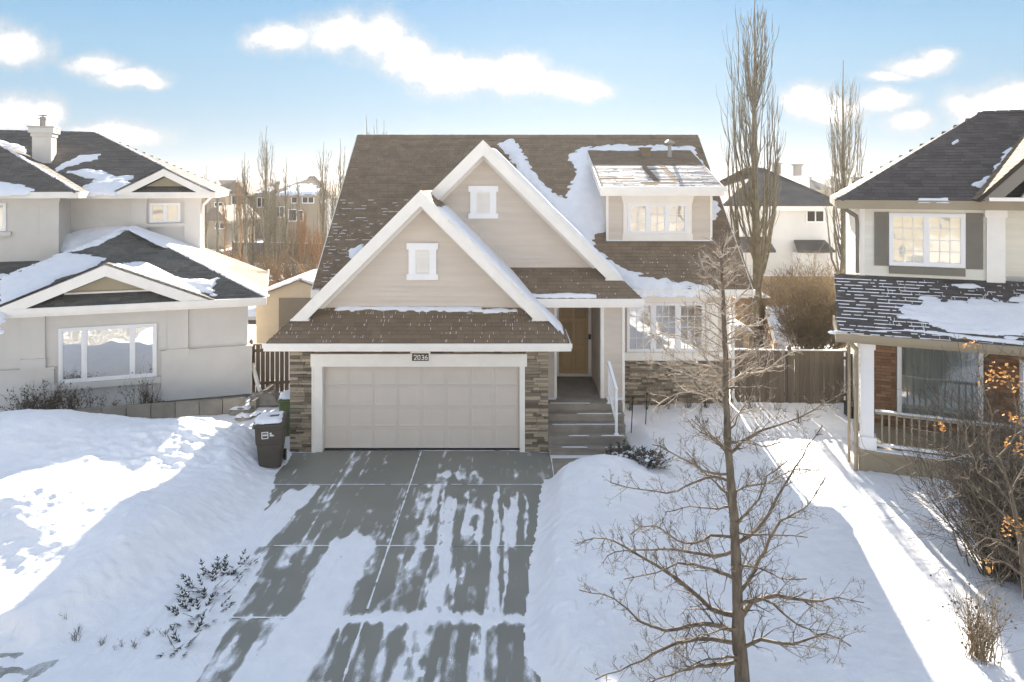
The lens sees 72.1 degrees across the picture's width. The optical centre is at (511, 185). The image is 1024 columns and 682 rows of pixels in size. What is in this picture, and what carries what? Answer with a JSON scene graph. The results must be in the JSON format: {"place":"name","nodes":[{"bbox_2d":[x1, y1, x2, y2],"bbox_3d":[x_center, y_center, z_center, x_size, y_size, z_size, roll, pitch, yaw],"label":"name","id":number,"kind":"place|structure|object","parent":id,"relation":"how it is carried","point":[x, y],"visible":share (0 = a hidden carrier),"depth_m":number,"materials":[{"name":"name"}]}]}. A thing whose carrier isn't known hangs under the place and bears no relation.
{"place":"outdoors","nodes":[
{"label":"outdoors","id":0,"kind":"place"},
{"bbox_2d":[0,652,58,681],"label":"street","id":1,"kind":"structure","parent":0,"point":[37,670],"depth_m":9.59,"materials":[{"name":"asphalt"}]},
{"bbox_2d":[134,450,553,681],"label":"driveway","id":2,"kind":"structure","parent":0,"point":[371,501],"depth_m":12.44,"materials":[{"name":"concrete"}]},
{"bbox_2d":[0,221,1023,681],"bbox_3d":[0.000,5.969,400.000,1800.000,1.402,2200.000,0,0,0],"label":"snow ground","id":3,"kind":"structure","parent":0,"point":[114,527],"depth_m":11.85,"materials":[{"name":"snow"}]},
{"bbox_2d":[0,378,49,410],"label":"bare shrub","id":4,"kind":"object","parent":3,"relation":"on","point":[22,406],"visible":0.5,"depth_m":18.85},
{"bbox_2d":[20,379,69,409],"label":"bare shrub","id":5,"kind":"object","parent":3,"relation":"on","point":[45,404],"visible":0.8,"depth_m":19.00,"materials":[{"name":"plant"}]},
{"bbox_2d":[43,379,94,409],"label":"bare shrub","id":6,"kind":"object","parent":3,"relation":"on","point":[70,404],"visible":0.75,"depth_m":19.22,"materials":[{"name":"plant"}]},
{"bbox_2d":[68,632,80,640],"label":"weed","id":7,"kind":"object","parent":3,"relation":"on","point":[74,636],"visible":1,"depth_m":10.18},
{"bbox_2d":[81,388,97,406],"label":"dry plant","id":8,"kind":"object","parent":3,"relation":"on","point":[82,389],"visible":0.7,"depth_m":19.52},
{"bbox_2d":[96,390,106,406],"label":"dry plant","id":9,"kind":"object","parent":3,"relation":"on","point":[103,403],"visible":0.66,"depth_m":19.63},
{"bbox_2d":[117,372,138,404],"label":"dry plant","id":10,"kind":"object","parent":3,"relation":"on","point":[127,395],"visible":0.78,"depth_m":19.84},
{"bbox_2d":[0,114,268,411],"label":"house","id":11,"kind":"structure","parent":3,"relation":"on","point":[114,272],"depth_m":21.28,"materials":[{"name":"paint"}]},
{"bbox_2d":[0,203,6,230],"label":"window","id":12,"kind":"structure","parent":11,"relation":"in","point":[4,228],"depth_m":22.34,"materials":[{"name":"white plastic"}]},
{"bbox_2d":[58,323,156,383],"bbox_3d":[-11.630,4.817,20.313,2.497,1.559,0.155,0,0,-18],"label":"window","id":13,"kind":"structure","parent":11,"relation":"in","point":[109,352],"depth_m":20.26,"materials":[{"name":"glass"}]},
{"bbox_2d":[150,203,180,222],"bbox_3d":[-12.365,0.968,25.098,0.992,0.695,0.080,0,0,-18],"label":"window","id":14,"kind":"structure","parent":11,"relation":"in","point":[151,204],"depth_m":25.06,"materials":[{"name":"white plastic"}]},
{"bbox_2d":[128,378,154,403],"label":"dry plant","id":15,"kind":"object","parent":3,"relation":"on","point":[144,397],"visible":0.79,"depth_m":19.93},
{"bbox_2d":[136,379,160,402],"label":"dry plant","id":16,"kind":"object","parent":3,"relation":"on","point":[151,399],"visible":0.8,"depth_m":19.99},
{"bbox_2d":[71,378,279,418],"bbox_3d":[-9.400,6.340,20.113,6.248,0.500,2.063,0,0,-37],"label":"garden edging","id":17,"kind":"object","parent":3,"relation":"on","point":[179,409],"visible":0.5,"depth_m":19.74,"materials":[{"name":"concrete"}]},
{"bbox_2d":[157,612,205,657],"bbox_3d":[-4.713,6.522,10.142,0.577,0.353,0.806,0,0,0],"label":"evergreen shrub","id":18,"kind":"object","parent":3,"relation":"on","point":[196,631],"visible":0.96,"depth_m":10.13,"materials":[{"name":"green plant"}]},
{"bbox_2d":[166,587,234,627],"bbox_3d":[-4.801,6.526,10.826,1.016,0.347,0.884,0,0,0],"label":"evergreen shrub","id":19,"kind":"object","parent":3,"relation":"on","point":[190,601],"visible":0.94,"depth_m":10.94,"materials":[{"name":"green plant"}]},
{"bbox_2d":[203,165,211,247],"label":"poplar tree","id":20,"kind":"object","parent":3,"relation":"on","point":[206,223],"visible":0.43,"depth_m":59.96,"materials":[{"name":"brown plant"}]},
{"bbox_2d":[173,559,243,599],"bbox_3d":[-4.925,6.523,11.517,1.140,0.401,0.981,0,0,0],"label":"evergreen shrub","id":21,"kind":"object","parent":3,"relation":"on","point":[203,574],"visible":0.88,"depth_m":11.58,"materials":[{"name":"green plant"}]},
{"bbox_2d":[213,171,221,250],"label":"poplar tree","id":22,"kind":"object","parent":3,"relation":"on","point":[217,223],"visible":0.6,"depth_m":57.94,"materials":[{"name":"brown plant"}]},
{"bbox_2d":[202,180,234,213],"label":"house","id":23,"kind":"structure","parent":3,"relation":"on","point":[228,184],"depth_m":95.00,"materials":[{"name":"white plastic"}]},
{"bbox_2d":[210,245,232,254],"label":"bare shrub","id":24,"kind":"object","parent":3,"relation":"on","point":[219,251],"visible":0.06,"depth_m":54.91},
{"bbox_2d":[203,554,243,577],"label":"evergreen shrub","id":25,"kind":"object","parent":3,"relation":"on","point":[224,564],"visible":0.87,"depth_m":12.04,"materials":[{"name":"green plant"}]},
{"bbox_2d":[220,196,228,255],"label":"bare tree","id":26,"kind":"object","parent":3,"relation":"on","point":[224,223],"visible":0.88,"depth_m":47.97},
{"bbox_2d":[204,205,260,248],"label":"house","id":27,"kind":"structure","parent":3,"relation":"on","point":[212,235],"depth_m":70.00,"materials":[{"name":"paint"}]},
{"bbox_2d":[223,245,243,261],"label":"bare shrub","id":28,"kind":"object","parent":3,"relation":"on","point":[230,252],"visible":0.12,"depth_m":52.27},
{"bbox_2d":[214,549,257,572],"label":"evergreen shrub","id":29,"kind":"object","parent":3,"relation":"on","point":[241,558],"visible":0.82,"depth_m":12.23,"materials":[{"name":"green plant"}]},
{"bbox_2d":[231,179,243,260],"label":"poplar tree","id":30,"kind":"object","parent":3,"relation":"on","point":[237,217],"visible":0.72,"depth_m":51.95,"materials":[{"name":"brown plant"}]},
{"bbox_2d":[236,177,244,257],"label":"bare tree","id":31,"kind":"object","parent":3,"relation":"on","point":[239,214],"visible":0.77,"depth_m":49.94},
{"bbox_2d":[227,404,254,415],"bbox_3d":[-7.752,6.473,20.192,0.802,0.398,0.617,0,0,0],"label":"rock","id":32,"kind":"object","parent":3,"relation":"on","point":[236,410],"visible":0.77,"depth_m":20.02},
{"bbox_2d":[234,413,252,421],"bbox_3d":[-7.460,6.497,19.598,0.519,0.307,0.407,0,0,0],"label":"rock","id":33,"kind":"object","parent":3,"relation":"on","point":[240,417],"visible":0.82,"depth_m":19.50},
{"bbox_2d":[233,158,254,261],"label":"poplar tree","id":34,"kind":"object","parent":3,"relation":"on","point":[244,182],"visible":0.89,"depth_m":46.96,"materials":[{"name":"brown plant"}]},
{"bbox_2d":[228,182,269,208],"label":"house","id":35,"kind":"structure","parent":3,"relation":"on","point":[255,186],"depth_m":82.14,"materials":[{"name":"white plastic"}]},
{"bbox_2d":[231,196,243,204],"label":"window","id":36,"kind":"structure","parent":35,"relation":"in","point":[232,198],"depth_m":81.94,"materials":[{"name":"white plastic"}]},
{"bbox_2d":[242,199,261,264],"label":"poplar tree","id":37,"kind":"object","parent":3,"relation":"on","point":[253,249],"visible":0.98,"depth_m":43.90,"materials":[{"name":"brown plant"}]},
{"bbox_2d":[233,252,270,268],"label":"bare shrub","id":38,"kind":"object","parent":3,"relation":"on","point":[235,257],"visible":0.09,"depth_m":44.87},
{"bbox_2d":[248,316,255,323],"bbox_3d":[-10.600,6.025,29.500,1.400,0.930,0.800,0,0,0],"label":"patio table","id":39,"kind":"object","parent":3,"relation":"on","point":[251,319],"visible":0.02,"depth_m":29.17,"materials":[{"name":"plastic"}]},
{"bbox_2d":[252,363,261,391],"bbox_3d":[-7.752,5.983,21.451,0.120,1.050,0.803,0,0,-45],"label":"downspout extension","id":40,"kind":"object","parent":3,"relation":"on","point":[256,379],"visible":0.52,"depth_m":21.48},
{"bbox_2d":[252,410,268,417],"bbox_3d":[-7.040,6.496,19.799,0.644,0.316,0.495,0,0,0],"label":"rock","id":41,"kind":"object","parent":3,"relation":"on","point":[254,414],"visible":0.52,"depth_m":19.73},
{"bbox_2d":[250,390,279,406],"bbox_3d":[-7.299,6.407,20.911,0.926,0.676,0.820,0,0,-14],"label":"rock","id":42,"kind":"object","parent":3,"relation":"on","point":[268,398],"visible":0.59,"depth_m":20.66,"materials":[{"name":"stone"}]},
{"bbox_2d":[253,126,280,259],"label":"poplar tree","id":43,"kind":"object","parent":3,"relation":"on","point":[266,192],"visible":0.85,"depth_m":45.95,"materials":[{"name":"brown plant"}]},
{"bbox_2d":[253,181,284,238],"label":"house","id":44,"kind":"structure","parent":3,"relation":"on","point":[258,201],"depth_m":84.00,"materials":[{"name":"white plastic"}]},
{"bbox_2d":[257,197,265,206],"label":"window","id":45,"kind":"structure","parent":44,"relation":"in","point":[259,203],"depth_m":83.92,"materials":[{"name":"white plastic"}]},
{"bbox_2d":[249,339,289,392],"bbox_3d":[-6.867,5.685,22.195,2.725,1.810,0.130,0,0,-9],"label":"fence","id":46,"kind":"object","parent":3,"relation":"on","point":[270,369],"visible":0.18,"depth_m":22.08,"materials":[{"name":"wood"}]},
{"bbox_2d":[247,244,291,279],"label":"bare shrub","id":47,"kind":"object","parent":3,"relation":"on","point":[264,263],"visible":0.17,"depth_m":43.55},
{"bbox_2d":[252,411,288,467],"bbox_3d":[-5.674,5.972,16.577,0.740,1.176,0.940,0,0,-12],"label":"wheeled bin","id":48,"kind":"object","parent":3,"relation":"on","point":[270,428],"visible":1,"depth_m":16.25,"materials":[{"name":"plastic"}]},
{"bbox_2d":[263,195,287,280],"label":"poplar tree","id":49,"kind":"object","parent":3,"relation":"on","point":[274,240],"visible":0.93,"depth_m":42.93,"materials":[{"name":"brown plant"}]},
{"bbox_2d":[270,172,280,239],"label":"poplar tree","id":50,"kind":"object","parent":3,"relation":"on","point":[277,203],"visible":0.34,"depth_m":59.95,"materials":[{"name":"brown plant"}]},
{"bbox_2d":[232,241,321,263],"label":"fence","id":51,"kind":"object","parent":3,"relation":"on","point":[260,246],"visible":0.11,"depth_m":57.45,"materials":[{"name":"wood"}]},
{"bbox_2d":[276,390,289,435],"bbox_3d":[-5.750,5.980,18.527,0.705,1.120,0.896,0,0,-5],"label":"wheeled bin","id":52,"kind":"object","parent":3,"relation":"on","point":[283,401],"visible":0.34,"depth_m":18.15,"materials":[{"name":"green plastic"}]},
{"bbox_2d":[256,269,316,348],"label":"garden shed","id":53,"kind":"structure","parent":3,"relation":"on","point":[288,299],"depth_m":27.50,"materials":[{"name":"paint"}]},
{"bbox_2d":[279,298,311,329],"bbox_3d":[-8.150,5.465,27.469,1.900,2.150,0.058,0,0,0],"label":"door","id":54,"kind":"structure","parent":53,"relation":"in","point":[288,307],"depth_m":27.47,"materials":[{"name":"grey metal"}]},
{"bbox_2d":[279,160,293,275],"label":"poplar tree","id":55,"kind":"object","parent":3,"relation":"on","point":[285,238],"visible":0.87,"depth_m":44.94,"materials":[{"name":"brown plant"}]},
{"bbox_2d":[257,245,317,286],"bbox_3d":[-12.315,4.869,39.117,4.588,3.383,3.472,0,0,0],"label":"bare shrub","id":56,"kind":"object","parent":3,"relation":"on","point":[279,271],"visible":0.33,"depth_m":38.77,"materials":[{"name":"plant"}]},
{"bbox_2d":[286,214,302,275],"bbox_3d":[-12.430,4.117,40.064,1.067,4.967,0.768,0,0,-42],"label":"bare tree","id":57,"kind":"object","parent":3,"relation":"on","point":[290,247],"visible":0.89,"depth_m":40.00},
{"bbox_2d":[270,243,320,285],"bbox_3d":[-11.021,4.822,37.811,3.733,3.474,3.986,0,0,-44],"label":"bare shrub","id":58,"kind":"object","parent":3,"relation":"on","point":[304,264],"visible":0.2,"depth_m":37.98,"materials":[{"name":"plant"}]},
{"bbox_2d":[294,168,301,242],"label":"poplar tree","id":59,"kind":"object","parent":3,"relation":"on","point":[297,200],"visible":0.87,"depth_m":59.95,"materials":[{"name":"brown plant"}]},
{"bbox_2d":[261,176,339,241],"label":"house","id":60,"kind":"structure","parent":3,"relation":"on","point":[309,201],"depth_m":75.00,"materials":[{"name":"white plastic"}]},
{"bbox_2d":[276,206,284,217],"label":"window","id":61,"kind":"structure","parent":60,"relation":"in","point":[279,208],"depth_m":74.93,"materials":[{"name":"white plastic"}]},
{"bbox_2d":[288,209,296,220],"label":"window","id":62,"kind":"structure","parent":60,"relation":"in","point":[294,212],"depth_m":74.93,"materials":[{"name":"glass"}]},
{"bbox_2d":[302,198,313,202],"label":"window","id":63,"kind":"structure","parent":60,"relation":"in","point":[304,200],"depth_m":74.93,"materials":[{"name":"glass"}]},
{"bbox_2d":[290,257,311,274],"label":"bare shrub","id":64,"kind":"object","parent":3,"relation":"on","point":[300,269],"visible":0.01,"depth_m":35.64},
{"bbox_2d":[295,203,307,267],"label":"bare tree","id":65,"kind":"object","parent":3,"relation":"on","point":[302,231],"visible":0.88,"depth_m":41.93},
{"bbox_2d":[304,221,323,267],"bbox_3d":[-11.255,4.296,40.126,1.103,4.592,1.244,0,0,0],"label":"bare tree","id":66,"kind":"object","parent":3,"relation":"on","point":[313,251],"visible":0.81,"depth_m":39.96,"materials":[{"name":"plant"}]},
{"bbox_2d":[315,150,331,256],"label":"poplar tree","id":67,"kind":"object","parent":3,"relation":"on","point":[323,203],"visible":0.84,"depth_m":43.94,"materials":[{"name":"brown plant"}]},
{"bbox_2d":[320,196,338,233],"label":"house","id":68,"kind":"structure","parent":3,"relation":"on","point":[328,216],"depth_m":62.00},
{"bbox_2d":[326,171,336,230],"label":"poplar tree","id":69,"kind":"object","parent":3,"relation":"on","point":[332,204],"visible":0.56,"depth_m":49.91,"materials":[{"name":"brown plant"}]},
{"bbox_2d":[331,143,346,206],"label":"poplar tree","id":70,"kind":"object","parent":3,"relation":"on","point":[340,178],"visible":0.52,"depth_m":45.94,"materials":[{"name":"brown plant"}]},
{"bbox_2d":[262,135,754,457],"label":"house","id":71,"kind":"structure","parent":3,"relation":"on","point":[489,291],"depth_m":18.69,"materials":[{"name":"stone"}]},
{"bbox_2d":[324,367,519,448],"bbox_3d":[-2.250,5.527,17.633,4.880,2.125,0.095,0,0,0],"label":"garage door","id":72,"kind":"structure","parent":71,"relation":"in","point":[365,407],"depth_m":17.59,"materials":[{"name":"metal"}]},
{"bbox_2d":[559,308,587,372],"bbox_3d":[1.825,4.525,20.837,0.870,2.070,0.126,0,0,0],"label":"front door","id":73,"kind":"structure","parent":71,"relation":"in","point":[575,320],"depth_m":20.84,"materials":[{"name":"brown wood"}]},
{"bbox_2d":[628,203,687,233],"bbox_3d":[4.550,1.035,22.020,1.860,0.950,0.080,0,0,0],"label":"window","id":74,"kind":"structure","parent":71,"relation":"in","point":[647,214],"depth_m":21.98,"materials":[{"name":"white plastic"}]},
{"bbox_2d":[627,303,704,351],"bbox_3d":[4.550,4.195,20.860,2.300,1.450,0.080,0,0,0],"label":"window","id":75,"kind":"structure","parent":71,"relation":"in","point":[652,305],"depth_m":20.83,"materials":[{"name":"white plastic"}]},
{"bbox_2d":[598,439,646,459],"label":"evergreen shrub","id":76,"kind":"object","parent":3,"relation":"on","point":[625,448],"visible":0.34,"depth_m":16.26,"materials":[{"name":"green plant"}]},
{"bbox_2d":[625,391,634,410],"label":"bare canes","id":77,"kind":"object","parent":3,"relation":"on","point":[629,406],"visible":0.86,"depth_m":20.29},
{"bbox_2d":[631,397,633,432],"bbox_3d":[3.183,6.065,18.617,0.093,0.951,0.057,0,0,0],"label":"garden stake","id":78,"kind":"object","parent":3,"relation":"on","point":[632,414],"visible":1,"depth_m":18.60,"materials":[{"name":"black plastic"}]},
{"bbox_2d":[645,392,647,424],"bbox_3d":[3.633,6.065,19.017,0.093,0.951,0.057,0,0,0],"label":"garden stake","id":79,"kind":"object","parent":3,"relation":"on","point":[646,408],"visible":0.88,"depth_m":19.00,"materials":[{"name":"black plastic"}]},
{"bbox_2d":[626,446,673,469],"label":"evergreen shrub","id":80,"kind":"object","parent":3,"relation":"on","point":[651,459],"visible":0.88,"depth_m":15.63,"materials":[{"name":"green plant"}]},
{"bbox_2d":[640,373,660,409],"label":"bare canes","id":81,"kind":"object","parent":3,"relation":"on","point":[649,392],"visible":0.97,"depth_m":20.33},
{"bbox_2d":[659,387,677,407],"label":"bare canes","id":82,"kind":"object","parent":3,"relation":"on","point":[667,405],"visible":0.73,"depth_m":20.41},
{"bbox_2d":[683,387,695,407],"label":"bare canes","id":83,"kind":"object","parent":3,"relation":"on","point":[686,403],"visible":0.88,"depth_m":20.34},
{"bbox_2d":[702,392,710,407],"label":"bare canes","id":84,"kind":"object","parent":3,"relation":"on","point":[705,403],"visible":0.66,"depth_m":20.30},
{"bbox_2d":[573,223,871,681],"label":"bare tree","id":85,"kind":"object","parent":3,"relation":"on","point":[737,642],"visible":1,"depth_m":8.53,"materials":[{"name":"brown plant"}]},
{"bbox_2d":[729,319,754,367],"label":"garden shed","id":86,"kind":"structure","parent":3,"relation":"on","point":[742,336],"depth_m":24.98,"materials":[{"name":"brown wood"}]},
{"bbox_2d":[735,334,742,347],"bbox_3d":[7.975,5.915,24.969,0.450,1.250,0.058,0,0,0],"label":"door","id":87,"kind":"structure","parent":86,"relation":"in","point":[738,341],"depth_m":24.97,"materials":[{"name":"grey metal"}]},
{"bbox_2d":[716,0,785,348],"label":"poplar tree","id":88,"kind":"object","parent":3,"relation":"on","point":[758,250],"visible":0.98,"depth_m":26.45,"materials":[{"name":"brown plant"}]},
{"bbox_2d":[731,293,770,347],"bbox_3d":[9.300,5.378,28.300,1.600,2.424,2.400,0,0,0],"label":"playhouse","id":89,"kind":"object","parent":3,"relation":"on","point":[746,300],"visible":0.09,"depth_m":27.34,"materials":[{"name":"wood"}]},
{"bbox_2d":[749,305,763,346],"bbox_3d":[9.500,5.565,27.318,0.560,1.850,0.036,0,0,0],"label":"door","id":90,"kind":"structure","parent":89,"relation":"in","point":[762,308],"depth_m":27.30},
{"bbox_2d":[761,288,777,348],"bbox_3d":[10.400,5.620,29.050,0.130,1.940,16.798,0,0,17],"label":"fence","id":91,"kind":"object","parent":3,"relation":"on","point":[771,334],"visible":0.11,"depth_m":24.40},
{"bbox_2d":[719,163,839,277],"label":"house","id":92,"kind":"structure","parent":3,"relation":"on","point":[801,220],"depth_m":40.00,"materials":[{"name":"paint"}]},
{"bbox_2d":[806,211,824,222],"bbox_3d":[17.216,1.749,39.964,1.050,0.720,0.068,0,0,0],"label":"window","id":93,"kind":"structure","parent":92,"relation":"in","point":[811,216],"depth_m":39.93,"materials":[{"name":"white plastic"}]},
{"bbox_2d":[730,345,847,403],"bbox_3d":[8.257,5.655,20.899,3.518,1.870,0.130,0,0,2],"label":"fence","id":94,"kind":"object","parent":3,"relation":"on","point":[810,371],"visible":0.66,"depth_m":20.88,"materials":[{"name":"wood"}]},
{"bbox_2d":[761,275,834,305],"bbox_3d":[16.350,5.595,37.100,7.033,1.990,0.130,0,0,2],"label":"fence","id":95,"kind":"object","parent":3,"relation":"on","point":[765,277],"visible":0.11,"depth_m":37.15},
{"bbox_2d":[752,241,844,348],"bbox_3d":[11.138,4.338,25.915,5.368,4.339,4.150,0,0,14],"label":"bare shrub","id":96,"kind":"object","parent":3,"relation":"on","point":[807,325],"visible":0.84,"depth_m":25.56,"materials":[{"name":"plant"}]},
{"bbox_2d":[770,257,845,348],"bbox_3d":[12.701,4.610,28.068,4.608,3.794,4.006,0,0,0],"label":"bare shrub","id":97,"kind":"object","parent":3,"relation":"on","point":[827,268],"visible":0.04,"depth_m":27.65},
{"bbox_2d":[788,247,835,282],"bbox_3d":[16.268,4.683,37.573,3.800,3.656,3.834,0,0,-32],"label":"bare shrub","id":98,"kind":"object","parent":3,"relation":"on","point":[806,269],"visible":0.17,"depth_m":37.42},
{"bbox_2d":[800,177,834,196],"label":"house","id":99,"kind":"structure","parent":3,"relation":"on","point":[814,185],"depth_m":121.12,"materials":[{"name":"grey metal"}]},
{"bbox_2d":[821,176,834,185],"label":"house","id":100,"kind":"structure","parent":3,"relation":"on","point":[826,183],"depth_m":133.89,"materials":[{"name":"grey metal"}]},
{"bbox_2d":[820,61,867,273],"bbox_3d":[17.572,0.019,36.903,2.602,13.158,1.963,0,0,0],"label":"poplar tree","id":101,"kind":"object","parent":3,"relation":"on","point":[843,169],"visible":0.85,"depth_m":36.88,"materials":[{"name":"brown plant"}]},
{"bbox_2d":[828,174,859,220],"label":"house","id":102,"kind":"structure","parent":3,"relation":"on","point":[851,179],"depth_m":122.18,"materials":[{"name":"grey metal"}]},
{"bbox_2d":[842,400,853,418],"bbox_3d":[9.675,6.290,19.700,0.610,0.400,0.560,0,0,0],"label":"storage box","id":103,"kind":"object","parent":3,"relation":"on","point":[846,408],"visible":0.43,"depth_m":19.73,"materials":[{"name":"black plastic"}]},
{"bbox_2d":[851,353,852,399],"bbox_3d":[10.365,5.747,20.752,0.797,1.646,0.104,0,0,15],"label":"fence","id":104,"kind":"object","parent":3,"relation":"on","point":[852,376],"visible":0.02,"depth_m":20.82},
{"bbox_2d":[828,109,1023,483],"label":"house","id":105,"kind":"structure","parent":3,"relation":"on","point":[935,244],"depth_m":16.52,"materials":[{"name":"white plastic"}]},
{"bbox_2d":[889,213,965,267],"bbox_3d":[9.895,1.299,16.810,1.581,1.269,0.080,0,0,23],"label":"window","id":106,"kind":"structure","parent":105,"relation":"in","point":[926,228],"depth_m":16.77,"materials":[{"name":"white plastic"}]},
{"bbox_2d":[897,347,982,425],"bbox_3d":[10.160,4.535,16.762,1.761,2.119,0.178,0,0,23],"label":"window","id":107,"kind":"structure","parent":105,"relation":"in","point":[908,377],"depth_m":16.83,"materials":[{"name":"glass"}]},
{"bbox_2d":[845,363,1023,589],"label":"bare shrub","id":108,"kind":"object","parent":3,"relation":"on","point":[1001,569],"visible":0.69,"depth_m":11.53,"materials":[{"name":"plant"}]},
{"bbox_2d":[889,335,1023,590],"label":"bare shrub","id":109,"kind":"object","parent":3,"relation":"on","point":[1008,464],"visible":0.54,"depth_m":11.15,"materials":[{"name":"plant"}]},
{"bbox_2d":[923,562,1023,666],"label":"bare shrub","id":110,"kind":"object","parent":3,"relation":"on","point":[977,639],"visible":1,"depth_m":9.41,"materials":[{"name":"plant"}]},
{"bbox_2d":[933,337,1023,603],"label":"bare tree","id":111,"kind":"object","parent":3,"relation":"on","point":[1017,528],"visible":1,"depth_m":8.40,"materials":[{"name":"brown plant"}]},
{"bbox_2d":[0,0,1023,185],"label":"sky","id":112,"kind":"structure","parent":0,"point":[188,85],"materials":[{"name":"blue"}]},
{"bbox_2d":[552,441,631,474],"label":"front walk","id":113,"kind":"structure","parent":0,"point":[558,464],"depth_m":16.76,"materials":[{"name":"concrete"}]}
]}

